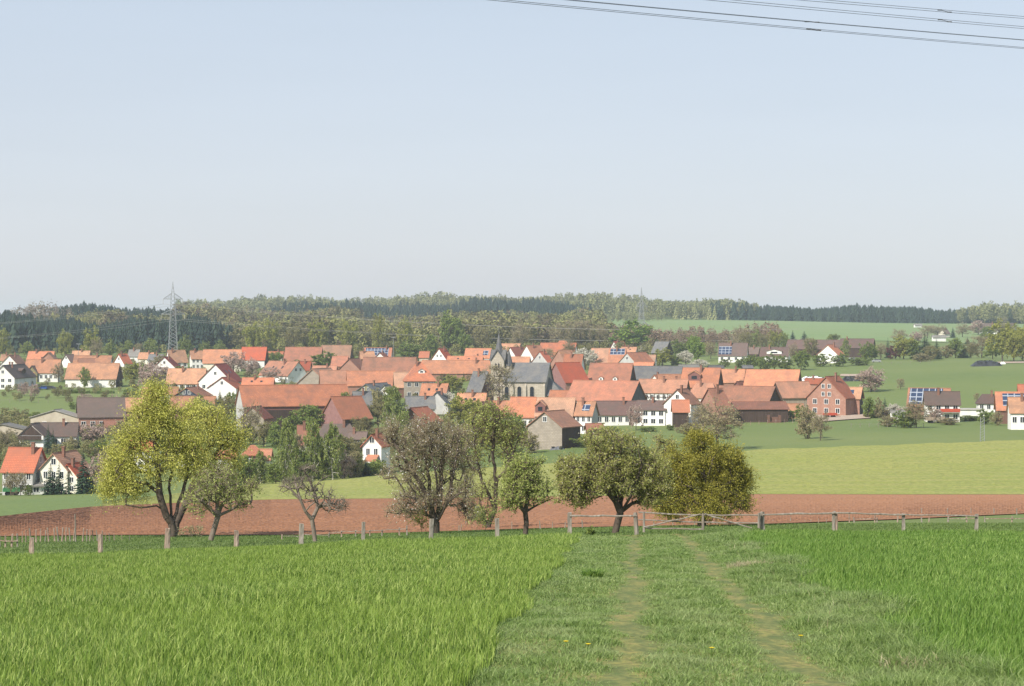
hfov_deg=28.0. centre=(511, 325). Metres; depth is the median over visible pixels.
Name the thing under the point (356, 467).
bush
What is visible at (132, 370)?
leafy tree
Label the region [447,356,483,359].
house
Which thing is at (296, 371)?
house
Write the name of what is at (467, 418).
leafy tree
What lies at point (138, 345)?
bare tree
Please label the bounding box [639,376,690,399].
house
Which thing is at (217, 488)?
fruit tree
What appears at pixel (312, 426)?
birch tree
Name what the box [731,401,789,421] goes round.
shelter
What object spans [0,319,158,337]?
power line
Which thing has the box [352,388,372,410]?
house
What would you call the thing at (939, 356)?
spruce tree
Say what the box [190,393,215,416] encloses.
leafy tree
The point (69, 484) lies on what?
pine tree
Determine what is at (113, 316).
leafy wood
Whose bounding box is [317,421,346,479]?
birch tree
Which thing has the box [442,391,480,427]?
leafy tree
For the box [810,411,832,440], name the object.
bare tree
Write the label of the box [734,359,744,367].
bush
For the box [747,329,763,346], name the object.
leafy tree
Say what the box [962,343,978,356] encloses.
budding tree
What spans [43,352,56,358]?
house
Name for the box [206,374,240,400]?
house
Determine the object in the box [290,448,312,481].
bush
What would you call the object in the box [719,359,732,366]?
bush
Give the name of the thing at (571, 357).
house
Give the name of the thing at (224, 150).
sky
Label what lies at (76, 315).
power line
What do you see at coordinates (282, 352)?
house
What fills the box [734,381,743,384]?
house
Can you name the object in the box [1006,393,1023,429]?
house
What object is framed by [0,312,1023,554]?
ground
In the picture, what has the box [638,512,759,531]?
field gate
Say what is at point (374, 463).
undergrowth
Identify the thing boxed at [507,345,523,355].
house
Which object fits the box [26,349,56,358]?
house
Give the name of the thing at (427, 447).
blossoming tree
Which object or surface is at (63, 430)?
house
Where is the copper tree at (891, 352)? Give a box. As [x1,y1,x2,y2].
[886,345,902,358]
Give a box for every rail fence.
[281,526,407,538]
[567,511,978,534]
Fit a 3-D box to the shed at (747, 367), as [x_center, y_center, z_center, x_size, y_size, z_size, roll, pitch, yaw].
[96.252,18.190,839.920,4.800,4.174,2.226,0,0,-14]
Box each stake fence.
[0,527,129,547]
[458,520,694,530]
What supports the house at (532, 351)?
on the ground at (965, 378)
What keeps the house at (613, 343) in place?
on the ground at (965, 378)
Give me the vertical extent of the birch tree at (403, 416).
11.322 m
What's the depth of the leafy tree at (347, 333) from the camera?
1133.61 m
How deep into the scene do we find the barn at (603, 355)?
921.23 m
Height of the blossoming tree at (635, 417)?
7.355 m
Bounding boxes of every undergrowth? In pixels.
[0,407,144,463]
[1,355,662,410]
[233,459,387,483]
[337,419,532,456]
[863,409,923,418]
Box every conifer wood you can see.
[0,309,235,352]
[49,300,181,318]
[265,296,591,318]
[706,301,1023,323]
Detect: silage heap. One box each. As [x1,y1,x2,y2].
[550,446,563,449]
[802,376,823,380]
[843,376,861,380]
[971,360,1002,365]
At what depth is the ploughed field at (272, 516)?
163.24 m
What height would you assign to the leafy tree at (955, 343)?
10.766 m
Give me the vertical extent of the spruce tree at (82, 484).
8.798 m
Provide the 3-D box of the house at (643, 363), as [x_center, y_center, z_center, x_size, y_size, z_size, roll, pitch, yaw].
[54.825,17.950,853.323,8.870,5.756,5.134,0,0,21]
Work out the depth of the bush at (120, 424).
545.75 m
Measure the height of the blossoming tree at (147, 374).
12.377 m
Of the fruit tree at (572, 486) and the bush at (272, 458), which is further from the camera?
the bush at (272, 458)
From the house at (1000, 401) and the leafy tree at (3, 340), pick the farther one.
the leafy tree at (3, 340)
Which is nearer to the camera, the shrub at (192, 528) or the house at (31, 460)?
the shrub at (192, 528)
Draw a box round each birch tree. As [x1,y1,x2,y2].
[252,449,268,483]
[276,417,300,482]
[299,416,324,480]
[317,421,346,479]
[381,385,408,425]
[394,411,412,453]
[840,338,851,359]
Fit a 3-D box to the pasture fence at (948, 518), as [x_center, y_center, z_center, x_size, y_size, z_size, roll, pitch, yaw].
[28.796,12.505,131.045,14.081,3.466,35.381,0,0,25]
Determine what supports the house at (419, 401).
on the ground at (965, 378)
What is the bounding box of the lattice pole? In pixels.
[980,417,984,440]
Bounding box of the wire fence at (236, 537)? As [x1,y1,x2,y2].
[29,518,550,553]
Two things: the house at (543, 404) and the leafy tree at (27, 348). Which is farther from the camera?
the leafy tree at (27, 348)
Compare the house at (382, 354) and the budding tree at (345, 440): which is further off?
the house at (382, 354)
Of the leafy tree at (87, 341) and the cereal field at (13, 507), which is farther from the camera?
the leafy tree at (87, 341)
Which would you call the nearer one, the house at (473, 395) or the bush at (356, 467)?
the bush at (356, 467)
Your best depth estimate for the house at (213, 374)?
746.68 m
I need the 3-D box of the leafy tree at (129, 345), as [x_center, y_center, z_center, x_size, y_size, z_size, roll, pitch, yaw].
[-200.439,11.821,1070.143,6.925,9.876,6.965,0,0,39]
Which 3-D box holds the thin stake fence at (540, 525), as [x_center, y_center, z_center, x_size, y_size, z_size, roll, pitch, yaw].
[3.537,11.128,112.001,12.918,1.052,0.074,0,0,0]
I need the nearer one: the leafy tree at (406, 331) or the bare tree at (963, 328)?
the leafy tree at (406, 331)
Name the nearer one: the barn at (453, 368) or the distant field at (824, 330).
the barn at (453, 368)
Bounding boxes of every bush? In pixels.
[6,442,22,451]
[22,485,32,495]
[62,437,81,448]
[69,402,75,408]
[89,438,109,455]
[98,439,119,463]
[111,419,131,435]
[122,388,139,397]
[149,354,164,364]
[267,452,290,465]
[288,412,304,428]
[289,433,306,460]
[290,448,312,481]
[313,445,331,480]
[346,457,365,476]
[348,450,367,477]
[373,462,388,474]
[443,427,470,456]
[519,430,542,452]
[569,436,601,447]
[639,427,657,431]
[667,424,675,429]
[668,355,681,364]
[671,339,687,356]
[675,422,698,435]
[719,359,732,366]
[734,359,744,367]
[758,359,771,368]
[780,356,794,368]
[788,409,795,419]
[794,403,805,421]
[811,353,829,366]
[828,353,847,366]
[830,333,840,339]
[846,357,871,364]
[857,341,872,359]
[874,397,885,416]
[878,415,899,426]
[891,408,917,427]
[912,352,932,361]
[937,417,958,424]
[939,346,955,357]
[960,415,979,420]
[976,408,993,423]
[989,412,1003,425]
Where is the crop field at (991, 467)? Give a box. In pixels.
[102,440,1023,505]
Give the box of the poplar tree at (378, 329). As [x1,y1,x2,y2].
[370,311,386,346]
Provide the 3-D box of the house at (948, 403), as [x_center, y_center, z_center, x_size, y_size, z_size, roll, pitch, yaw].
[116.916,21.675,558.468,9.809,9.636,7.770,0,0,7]
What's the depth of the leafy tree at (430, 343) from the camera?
1045.29 m
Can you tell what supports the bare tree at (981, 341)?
on the ground at (965, 378)
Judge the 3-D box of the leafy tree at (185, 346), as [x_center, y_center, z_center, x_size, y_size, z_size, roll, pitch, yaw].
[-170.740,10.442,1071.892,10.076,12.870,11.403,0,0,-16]
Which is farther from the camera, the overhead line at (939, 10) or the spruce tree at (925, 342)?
the spruce tree at (925, 342)
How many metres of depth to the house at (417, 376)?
704.50 m
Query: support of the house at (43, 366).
on the ground at (965, 378)
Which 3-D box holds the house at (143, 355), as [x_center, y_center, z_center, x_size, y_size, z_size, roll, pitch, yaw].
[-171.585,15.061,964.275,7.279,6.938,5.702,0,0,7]
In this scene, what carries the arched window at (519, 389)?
in the church
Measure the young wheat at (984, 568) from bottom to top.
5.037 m
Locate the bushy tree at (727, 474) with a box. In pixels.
[643,424,764,526]
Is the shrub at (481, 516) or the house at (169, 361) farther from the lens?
the house at (169, 361)
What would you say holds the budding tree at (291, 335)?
on the ground at (965, 378)
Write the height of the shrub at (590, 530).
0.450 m
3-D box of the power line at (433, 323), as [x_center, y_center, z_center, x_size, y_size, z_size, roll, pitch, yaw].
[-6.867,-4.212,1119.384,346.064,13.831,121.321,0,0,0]
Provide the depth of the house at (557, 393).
654.75 m
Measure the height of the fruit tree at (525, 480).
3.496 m
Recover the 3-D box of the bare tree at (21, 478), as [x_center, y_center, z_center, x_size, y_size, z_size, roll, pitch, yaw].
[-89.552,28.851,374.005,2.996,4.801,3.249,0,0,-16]
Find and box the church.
[489,334,563,399]
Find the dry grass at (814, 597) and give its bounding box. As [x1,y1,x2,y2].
[720,541,1005,685]
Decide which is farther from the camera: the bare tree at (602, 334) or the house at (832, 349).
the bare tree at (602, 334)
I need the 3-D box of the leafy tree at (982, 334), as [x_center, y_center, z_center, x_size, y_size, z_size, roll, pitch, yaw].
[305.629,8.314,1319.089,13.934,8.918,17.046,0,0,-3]
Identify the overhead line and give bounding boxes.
[492,0,1023,48]
[569,0,1022,39]
[710,0,1023,28]
[802,0,1023,18]
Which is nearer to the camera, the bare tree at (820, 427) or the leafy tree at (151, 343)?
the bare tree at (820, 427)
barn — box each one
[64,363,123,386]
[76,397,125,431]
[125,397,157,417]
[168,396,217,420]
[235,384,348,429]
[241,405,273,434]
[284,347,323,365]
[296,368,332,383]
[319,370,348,383]
[319,395,372,430]
[321,345,353,357]
[338,358,361,370]
[346,371,394,395]
[361,357,416,371]
[393,372,408,397]
[404,406,442,437]
[422,357,490,380]
[526,409,582,449]
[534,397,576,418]
[552,362,588,389]
[566,380,646,401]
[587,363,635,380]
[591,348,608,362]
[634,366,682,380]
[651,341,673,356]
[719,385,781,401]
[743,369,801,385]
[774,381,812,406]
[906,387,950,418]
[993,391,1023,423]
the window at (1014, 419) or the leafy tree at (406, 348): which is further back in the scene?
the leafy tree at (406, 348)
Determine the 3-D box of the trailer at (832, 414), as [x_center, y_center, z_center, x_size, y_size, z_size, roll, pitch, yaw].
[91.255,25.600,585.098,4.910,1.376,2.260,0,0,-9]
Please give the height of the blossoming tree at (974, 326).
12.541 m
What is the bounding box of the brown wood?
[589,320,782,347]
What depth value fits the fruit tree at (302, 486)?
79.95 m
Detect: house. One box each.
[0,352,11,362]
[0,352,25,366]
[0,362,36,388]
[0,442,46,494]
[17,422,52,449]
[25,357,63,381]
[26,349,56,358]
[34,418,80,447]
[37,446,89,492]
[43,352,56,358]
[61,354,73,367]
[65,458,89,493]
[72,349,91,354]
[73,353,112,362]
[113,351,131,367]
[123,439,161,470]
[128,347,140,362]
[137,350,153,363]
[147,352,162,365]
[154,354,180,368]
[163,384,179,399]
[165,366,206,389]
[166,348,188,366]
[174,383,211,395]
[189,348,202,367]
[197,363,241,390]
[202,349,241,371]
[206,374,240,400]
[241,375,274,384]
[241,445,264,465]
[242,347,268,367]
[258,359,306,382]
[268,349,283,360]
[296,421,315,450]
[300,359,311,372]
[312,363,337,369]
[319,419,352,447]
[331,356,348,367]
[348,427,368,448]
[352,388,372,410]
[356,380,387,403]
[358,349,374,360]
[360,429,389,474]
[364,345,392,356]
[375,350,388,356]
[379,384,391,394]
[402,358,435,398]
[404,393,435,411]
[418,351,430,360]
[419,380,450,397]
[431,346,450,359]
[433,388,452,413]
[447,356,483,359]
[456,390,487,412]
[464,348,491,362]
[466,368,493,399]
[481,397,503,419]
[491,397,509,412]
[501,343,520,349]
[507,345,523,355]
[509,397,536,426]
[511,356,530,362]
[520,343,542,360]
[531,349,551,362]
[540,343,577,356]
[548,390,568,396]
[550,350,572,366]
[563,352,585,370]
[573,397,599,433]
[596,397,636,425]
[607,346,626,362]
[610,339,625,347]
[618,352,655,363]
[621,345,637,351]
[632,397,666,425]
[633,362,654,365]
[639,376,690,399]
[649,355,657,365]
[657,374,681,378]
[662,385,700,425]
[671,399,689,427]
[681,365,723,388]
[691,379,715,400]
[700,384,733,423]
[718,341,748,362]
[721,366,745,384]
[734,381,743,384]
[748,345,759,356]
[759,345,790,360]
[804,375,823,388]
[805,372,854,414]
[817,342,844,362]
[838,336,875,356]
[849,387,864,413]
[923,387,960,421]
[939,328,950,336]
[975,390,994,411]
[980,322,1015,333]
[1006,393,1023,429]
[1017,384,1023,391]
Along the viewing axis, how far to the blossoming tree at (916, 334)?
1317.31 m
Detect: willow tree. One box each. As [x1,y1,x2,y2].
[81,370,217,537]
[166,396,265,533]
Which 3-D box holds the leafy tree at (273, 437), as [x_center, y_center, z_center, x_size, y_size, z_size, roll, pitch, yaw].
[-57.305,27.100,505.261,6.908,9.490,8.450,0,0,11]
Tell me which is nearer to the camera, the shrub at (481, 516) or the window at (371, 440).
the shrub at (481, 516)
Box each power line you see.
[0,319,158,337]
[0,319,181,338]
[1,304,160,322]
[1,304,179,323]
[165,319,729,340]
[167,304,786,329]
[186,304,788,329]
[188,319,781,340]
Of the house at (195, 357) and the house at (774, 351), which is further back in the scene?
the house at (774, 351)
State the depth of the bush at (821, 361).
895.90 m
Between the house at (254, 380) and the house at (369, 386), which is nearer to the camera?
the house at (369, 386)
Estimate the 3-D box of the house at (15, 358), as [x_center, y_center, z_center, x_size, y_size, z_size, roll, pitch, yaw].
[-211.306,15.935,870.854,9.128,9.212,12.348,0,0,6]
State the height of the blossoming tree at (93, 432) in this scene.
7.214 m
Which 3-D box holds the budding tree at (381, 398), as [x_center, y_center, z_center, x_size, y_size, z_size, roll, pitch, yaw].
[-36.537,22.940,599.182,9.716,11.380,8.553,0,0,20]
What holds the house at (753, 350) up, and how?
on the ground at (965, 378)
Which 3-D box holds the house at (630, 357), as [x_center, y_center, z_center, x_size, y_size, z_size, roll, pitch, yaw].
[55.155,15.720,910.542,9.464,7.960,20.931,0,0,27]
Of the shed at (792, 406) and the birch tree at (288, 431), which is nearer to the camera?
the birch tree at (288, 431)
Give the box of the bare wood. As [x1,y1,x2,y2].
[10,299,80,318]
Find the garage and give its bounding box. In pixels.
[960,408,984,416]
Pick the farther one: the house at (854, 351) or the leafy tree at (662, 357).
the house at (854, 351)
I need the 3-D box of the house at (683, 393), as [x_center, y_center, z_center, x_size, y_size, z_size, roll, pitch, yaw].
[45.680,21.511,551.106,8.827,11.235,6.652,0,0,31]
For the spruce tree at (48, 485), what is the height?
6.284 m
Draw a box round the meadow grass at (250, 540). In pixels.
[0,522,1023,553]
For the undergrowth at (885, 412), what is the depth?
583.94 m
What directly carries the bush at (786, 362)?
on the ground at (965, 378)
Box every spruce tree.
[41,463,58,494]
[44,427,51,453]
[47,430,55,453]
[53,465,65,494]
[73,451,91,493]
[83,461,98,493]
[360,457,373,476]
[884,343,889,357]
[913,333,937,358]
[933,339,942,358]
[957,346,970,357]
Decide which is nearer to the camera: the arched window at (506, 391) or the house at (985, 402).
the house at (985, 402)
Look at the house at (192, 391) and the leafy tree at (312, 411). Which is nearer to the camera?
the leafy tree at (312, 411)
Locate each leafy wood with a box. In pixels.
[34,308,245,327]
[172,301,364,323]
[173,291,736,318]
[223,310,615,352]
[257,305,607,323]
[606,309,662,321]
[955,300,1023,323]
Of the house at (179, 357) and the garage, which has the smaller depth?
the garage
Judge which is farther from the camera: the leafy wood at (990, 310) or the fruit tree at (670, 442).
the leafy wood at (990, 310)
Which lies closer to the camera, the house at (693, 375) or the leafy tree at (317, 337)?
the house at (693, 375)
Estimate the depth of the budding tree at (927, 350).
947.46 m
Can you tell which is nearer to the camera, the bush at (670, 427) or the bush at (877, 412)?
the bush at (670, 427)
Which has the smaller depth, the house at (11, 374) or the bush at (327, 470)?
the bush at (327, 470)
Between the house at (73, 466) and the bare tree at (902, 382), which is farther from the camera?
the bare tree at (902, 382)
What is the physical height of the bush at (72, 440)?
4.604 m
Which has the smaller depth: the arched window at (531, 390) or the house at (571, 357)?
the arched window at (531, 390)
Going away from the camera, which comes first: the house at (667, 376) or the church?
the church
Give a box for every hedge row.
[0,344,223,353]
[51,390,114,393]
[234,337,712,357]
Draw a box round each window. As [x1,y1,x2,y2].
[33,487,38,492]
[43,471,47,478]
[51,458,55,464]
[369,437,374,442]
[504,386,508,398]
[517,386,521,396]
[529,386,534,396]
[1012,417,1016,422]
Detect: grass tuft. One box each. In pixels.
[577,567,608,577]
[726,559,775,568]
[874,651,981,671]
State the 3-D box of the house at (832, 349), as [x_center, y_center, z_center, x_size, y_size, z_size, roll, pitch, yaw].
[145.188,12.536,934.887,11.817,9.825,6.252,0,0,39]
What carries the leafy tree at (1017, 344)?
on the ground at (965, 378)
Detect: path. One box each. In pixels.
[840,374,871,375]
[999,361,1023,362]
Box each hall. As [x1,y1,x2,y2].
[0,422,27,438]
[29,408,77,422]
[786,340,839,355]
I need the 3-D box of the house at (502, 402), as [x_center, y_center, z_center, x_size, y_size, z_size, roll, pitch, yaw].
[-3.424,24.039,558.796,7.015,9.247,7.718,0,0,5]
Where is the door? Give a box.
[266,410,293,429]
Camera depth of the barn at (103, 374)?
776.51 m
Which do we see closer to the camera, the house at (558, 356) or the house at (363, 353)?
the house at (558, 356)
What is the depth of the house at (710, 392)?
552.08 m
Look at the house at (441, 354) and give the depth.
954.62 m
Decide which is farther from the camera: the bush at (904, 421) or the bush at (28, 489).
the bush at (904, 421)
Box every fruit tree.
[176,457,267,540]
[278,461,350,540]
[492,447,558,533]
[547,420,676,533]
[645,430,680,518]
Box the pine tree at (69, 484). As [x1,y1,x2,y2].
[61,467,73,494]
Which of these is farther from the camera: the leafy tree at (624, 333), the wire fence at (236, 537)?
the leafy tree at (624, 333)
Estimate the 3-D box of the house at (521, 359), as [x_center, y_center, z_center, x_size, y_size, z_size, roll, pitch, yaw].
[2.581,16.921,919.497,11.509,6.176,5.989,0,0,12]
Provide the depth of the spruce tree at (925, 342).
969.19 m
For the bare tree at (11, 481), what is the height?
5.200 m
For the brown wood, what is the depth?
1207.95 m
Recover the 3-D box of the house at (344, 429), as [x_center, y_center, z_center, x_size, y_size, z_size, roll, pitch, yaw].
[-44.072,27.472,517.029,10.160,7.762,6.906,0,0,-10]
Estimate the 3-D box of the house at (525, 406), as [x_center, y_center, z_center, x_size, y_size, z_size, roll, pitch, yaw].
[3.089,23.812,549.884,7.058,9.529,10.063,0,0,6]
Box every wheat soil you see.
[10,566,552,685]
[899,577,1022,654]
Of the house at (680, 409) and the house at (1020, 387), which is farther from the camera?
the house at (1020, 387)
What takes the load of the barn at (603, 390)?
on the ground at (965, 378)
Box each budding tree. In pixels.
[213,393,235,420]
[250,420,275,446]
[282,323,308,346]
[335,436,353,456]
[350,416,373,431]
[366,401,392,427]
[370,385,398,418]
[370,425,389,438]
[470,324,491,347]
[739,331,753,346]
[755,333,768,346]
[802,336,819,353]
[921,345,939,359]
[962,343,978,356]
[993,322,1019,333]
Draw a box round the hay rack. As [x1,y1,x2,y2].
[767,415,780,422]
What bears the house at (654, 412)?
on the ground at (965, 378)
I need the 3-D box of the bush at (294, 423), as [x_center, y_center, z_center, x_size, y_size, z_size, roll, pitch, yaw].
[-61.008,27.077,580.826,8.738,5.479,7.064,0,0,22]
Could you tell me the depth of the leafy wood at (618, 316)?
1974.34 m
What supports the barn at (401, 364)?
on the ground at (965, 378)
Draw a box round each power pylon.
[161,283,184,349]
[635,287,647,325]
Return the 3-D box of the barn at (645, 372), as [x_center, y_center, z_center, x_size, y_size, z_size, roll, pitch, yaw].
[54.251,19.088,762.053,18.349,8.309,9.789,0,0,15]
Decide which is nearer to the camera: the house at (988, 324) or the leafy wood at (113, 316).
the leafy wood at (113, 316)
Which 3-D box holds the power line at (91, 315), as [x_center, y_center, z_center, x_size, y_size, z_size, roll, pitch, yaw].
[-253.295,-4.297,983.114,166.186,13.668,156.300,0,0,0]
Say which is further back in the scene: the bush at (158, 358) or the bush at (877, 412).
the bush at (158, 358)
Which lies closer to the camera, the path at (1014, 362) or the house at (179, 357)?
the path at (1014, 362)
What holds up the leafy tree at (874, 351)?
on the ground at (965, 378)
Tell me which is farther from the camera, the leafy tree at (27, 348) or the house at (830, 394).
the leafy tree at (27, 348)
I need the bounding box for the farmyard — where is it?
[812,414,869,420]
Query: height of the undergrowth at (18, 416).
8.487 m
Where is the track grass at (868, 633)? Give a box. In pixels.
[457,526,1023,685]
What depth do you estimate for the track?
22.82 m
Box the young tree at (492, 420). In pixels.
[455,394,533,527]
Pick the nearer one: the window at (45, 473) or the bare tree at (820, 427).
the window at (45, 473)
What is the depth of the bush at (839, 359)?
891.44 m
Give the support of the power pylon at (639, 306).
on the ground at (965, 378)
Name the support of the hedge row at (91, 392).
on the ground at (965, 378)
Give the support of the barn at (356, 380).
on the ground at (965, 378)
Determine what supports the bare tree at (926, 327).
on the ground at (965, 378)
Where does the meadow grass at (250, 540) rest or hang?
on the ground at (965, 378)
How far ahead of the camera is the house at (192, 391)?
685.15 m
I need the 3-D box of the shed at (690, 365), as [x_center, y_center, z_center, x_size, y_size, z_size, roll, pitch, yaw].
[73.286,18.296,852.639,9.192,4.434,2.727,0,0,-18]
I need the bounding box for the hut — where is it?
[29,482,44,494]
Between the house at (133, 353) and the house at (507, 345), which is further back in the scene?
the house at (507, 345)
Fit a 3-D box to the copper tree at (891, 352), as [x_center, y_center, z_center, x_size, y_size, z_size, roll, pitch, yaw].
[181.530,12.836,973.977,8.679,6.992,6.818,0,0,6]
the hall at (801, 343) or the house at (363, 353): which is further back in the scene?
the hall at (801, 343)
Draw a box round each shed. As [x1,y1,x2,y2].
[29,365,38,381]
[78,358,95,362]
[103,419,123,433]
[259,448,273,465]
[584,423,603,435]
[678,364,698,366]
[707,365,724,368]
[741,365,753,368]
[787,403,803,417]
[888,410,905,419]
[931,335,946,340]
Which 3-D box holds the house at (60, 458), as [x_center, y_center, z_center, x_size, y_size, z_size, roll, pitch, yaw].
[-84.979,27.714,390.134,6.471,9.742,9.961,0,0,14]
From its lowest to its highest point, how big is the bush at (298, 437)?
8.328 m
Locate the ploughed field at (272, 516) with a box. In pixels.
[0,494,1023,535]
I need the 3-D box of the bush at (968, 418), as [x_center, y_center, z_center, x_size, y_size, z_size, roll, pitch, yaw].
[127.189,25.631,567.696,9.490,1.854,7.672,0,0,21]
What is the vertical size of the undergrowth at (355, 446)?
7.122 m
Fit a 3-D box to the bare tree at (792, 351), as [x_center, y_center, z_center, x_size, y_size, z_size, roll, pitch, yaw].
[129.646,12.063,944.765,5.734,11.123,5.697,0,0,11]
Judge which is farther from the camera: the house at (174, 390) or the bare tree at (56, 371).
the bare tree at (56, 371)
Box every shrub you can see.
[177,524,206,537]
[406,508,429,530]
[468,501,503,529]
[583,525,597,534]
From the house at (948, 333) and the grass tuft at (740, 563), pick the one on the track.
the grass tuft at (740, 563)
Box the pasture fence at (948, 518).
[773,508,1023,522]
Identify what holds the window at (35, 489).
in the hut
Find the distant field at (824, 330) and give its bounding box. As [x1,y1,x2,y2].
[607,320,1023,343]
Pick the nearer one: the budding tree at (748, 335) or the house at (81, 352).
the house at (81, 352)
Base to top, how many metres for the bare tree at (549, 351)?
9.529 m
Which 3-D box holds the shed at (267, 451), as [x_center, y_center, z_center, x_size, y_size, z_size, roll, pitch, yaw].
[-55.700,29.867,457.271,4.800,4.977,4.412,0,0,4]
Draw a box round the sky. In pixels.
[0,0,1023,314]
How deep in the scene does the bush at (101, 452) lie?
466.60 m
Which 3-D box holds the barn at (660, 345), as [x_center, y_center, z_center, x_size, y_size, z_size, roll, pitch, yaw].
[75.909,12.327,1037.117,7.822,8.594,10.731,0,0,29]
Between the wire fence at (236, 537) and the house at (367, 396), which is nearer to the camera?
the wire fence at (236, 537)
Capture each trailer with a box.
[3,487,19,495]
[823,413,837,416]
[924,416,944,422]
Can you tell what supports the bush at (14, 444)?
on the ground at (965, 378)
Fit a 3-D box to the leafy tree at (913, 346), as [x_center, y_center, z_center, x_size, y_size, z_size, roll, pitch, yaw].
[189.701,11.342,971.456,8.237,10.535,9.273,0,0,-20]
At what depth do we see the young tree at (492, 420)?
115.94 m
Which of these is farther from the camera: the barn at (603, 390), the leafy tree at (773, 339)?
the leafy tree at (773, 339)
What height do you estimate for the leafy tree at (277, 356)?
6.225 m
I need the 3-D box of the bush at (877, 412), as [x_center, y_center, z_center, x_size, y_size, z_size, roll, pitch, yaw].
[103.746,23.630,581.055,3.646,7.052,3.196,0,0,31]
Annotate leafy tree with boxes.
[0,324,11,353]
[19,340,33,354]
[27,411,40,416]
[55,328,73,354]
[76,367,91,386]
[79,325,103,353]
[102,339,118,354]
[120,339,134,353]
[121,362,143,381]
[142,337,158,353]
[176,334,193,354]
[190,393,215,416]
[198,340,211,349]
[212,339,227,348]
[224,391,236,404]
[229,454,259,483]
[241,321,264,346]
[244,427,255,444]
[259,319,281,347]
[265,461,284,483]
[266,416,285,450]
[268,352,283,360]
[289,404,324,426]
[304,316,329,346]
[310,350,336,364]
[337,318,358,345]
[395,316,418,345]
[395,341,420,356]
[421,333,439,358]
[436,374,466,392]
[437,308,464,348]
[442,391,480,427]
[457,329,472,353]
[461,399,498,446]
[486,441,527,462]
[493,410,528,442]
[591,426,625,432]
[607,317,658,346]
[654,347,673,365]
[686,335,698,354]
[688,336,705,359]
[740,355,763,367]
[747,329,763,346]
[765,352,782,368]
[767,330,782,346]
[779,331,788,346]
[792,349,811,369]
[795,404,818,438]
[861,396,875,417]
[864,344,878,359]
[890,334,917,358]
[906,338,921,358]
[947,337,963,357]
[978,326,996,333]
[979,332,997,343]
[982,345,999,358]
[984,318,1018,360]
[999,327,1023,360]
[1012,326,1023,358]
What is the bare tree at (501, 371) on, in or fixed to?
on the ground at (965, 378)
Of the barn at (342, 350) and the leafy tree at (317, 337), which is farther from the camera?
the leafy tree at (317, 337)
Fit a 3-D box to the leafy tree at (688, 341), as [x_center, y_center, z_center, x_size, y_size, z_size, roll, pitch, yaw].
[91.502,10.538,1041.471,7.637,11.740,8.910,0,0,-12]
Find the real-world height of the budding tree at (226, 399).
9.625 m
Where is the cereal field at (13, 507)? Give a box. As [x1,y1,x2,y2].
[0,492,181,515]
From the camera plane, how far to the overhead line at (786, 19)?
108.81 m
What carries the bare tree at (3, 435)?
on the ground at (965, 378)
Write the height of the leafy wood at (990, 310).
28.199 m
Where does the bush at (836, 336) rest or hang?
on the ground at (965, 378)
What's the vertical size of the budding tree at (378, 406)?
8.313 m
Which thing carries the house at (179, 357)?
on the ground at (965, 378)
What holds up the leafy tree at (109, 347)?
on the ground at (965, 378)
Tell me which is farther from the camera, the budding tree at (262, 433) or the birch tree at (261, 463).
the budding tree at (262, 433)
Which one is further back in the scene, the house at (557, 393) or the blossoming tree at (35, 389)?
the blossoming tree at (35, 389)
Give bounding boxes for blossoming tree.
[17,382,29,393]
[29,383,40,397]
[78,421,109,442]
[88,454,110,491]
[137,362,164,385]
[152,362,167,383]
[220,351,246,370]
[242,356,261,376]
[260,367,280,380]
[337,450,356,478]
[372,406,487,533]
[444,392,456,403]
[573,347,598,368]
[626,404,643,427]
[676,350,693,363]
[690,359,709,366]
[852,366,886,391]
[886,403,905,409]
[909,331,922,340]
[928,405,943,422]
[969,320,988,334]
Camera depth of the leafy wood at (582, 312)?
1734.38 m
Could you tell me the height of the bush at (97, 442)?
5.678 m
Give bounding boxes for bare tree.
[0,429,15,447]
[2,468,20,495]
[13,471,26,495]
[50,360,64,382]
[89,335,103,354]
[132,343,145,351]
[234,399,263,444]
[476,362,521,399]
[509,317,533,345]
[541,348,556,358]
[549,318,576,342]
[560,336,576,352]
[570,319,593,344]
[592,319,609,346]
[682,401,716,430]
[692,393,744,441]
[705,340,717,358]
[731,323,749,342]
[787,343,798,362]
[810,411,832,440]
[876,342,886,358]
[892,329,908,341]
[897,379,904,388]
[903,400,935,427]
[917,324,939,337]
[927,323,946,334]
[954,322,973,336]
[963,335,994,357]
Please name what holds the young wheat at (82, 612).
on the wheat soil at (292, 657)
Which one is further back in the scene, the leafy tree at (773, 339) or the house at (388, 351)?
the leafy tree at (773, 339)
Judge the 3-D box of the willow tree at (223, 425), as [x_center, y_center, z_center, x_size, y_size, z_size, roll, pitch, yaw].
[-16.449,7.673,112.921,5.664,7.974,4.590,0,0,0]
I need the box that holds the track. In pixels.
[475,533,914,685]
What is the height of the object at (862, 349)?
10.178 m
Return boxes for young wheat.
[0,531,581,685]
[734,528,1023,682]
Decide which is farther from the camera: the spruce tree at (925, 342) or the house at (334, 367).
the spruce tree at (925, 342)
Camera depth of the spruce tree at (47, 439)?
515.73 m
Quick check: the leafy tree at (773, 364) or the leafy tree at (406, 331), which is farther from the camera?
the leafy tree at (406, 331)

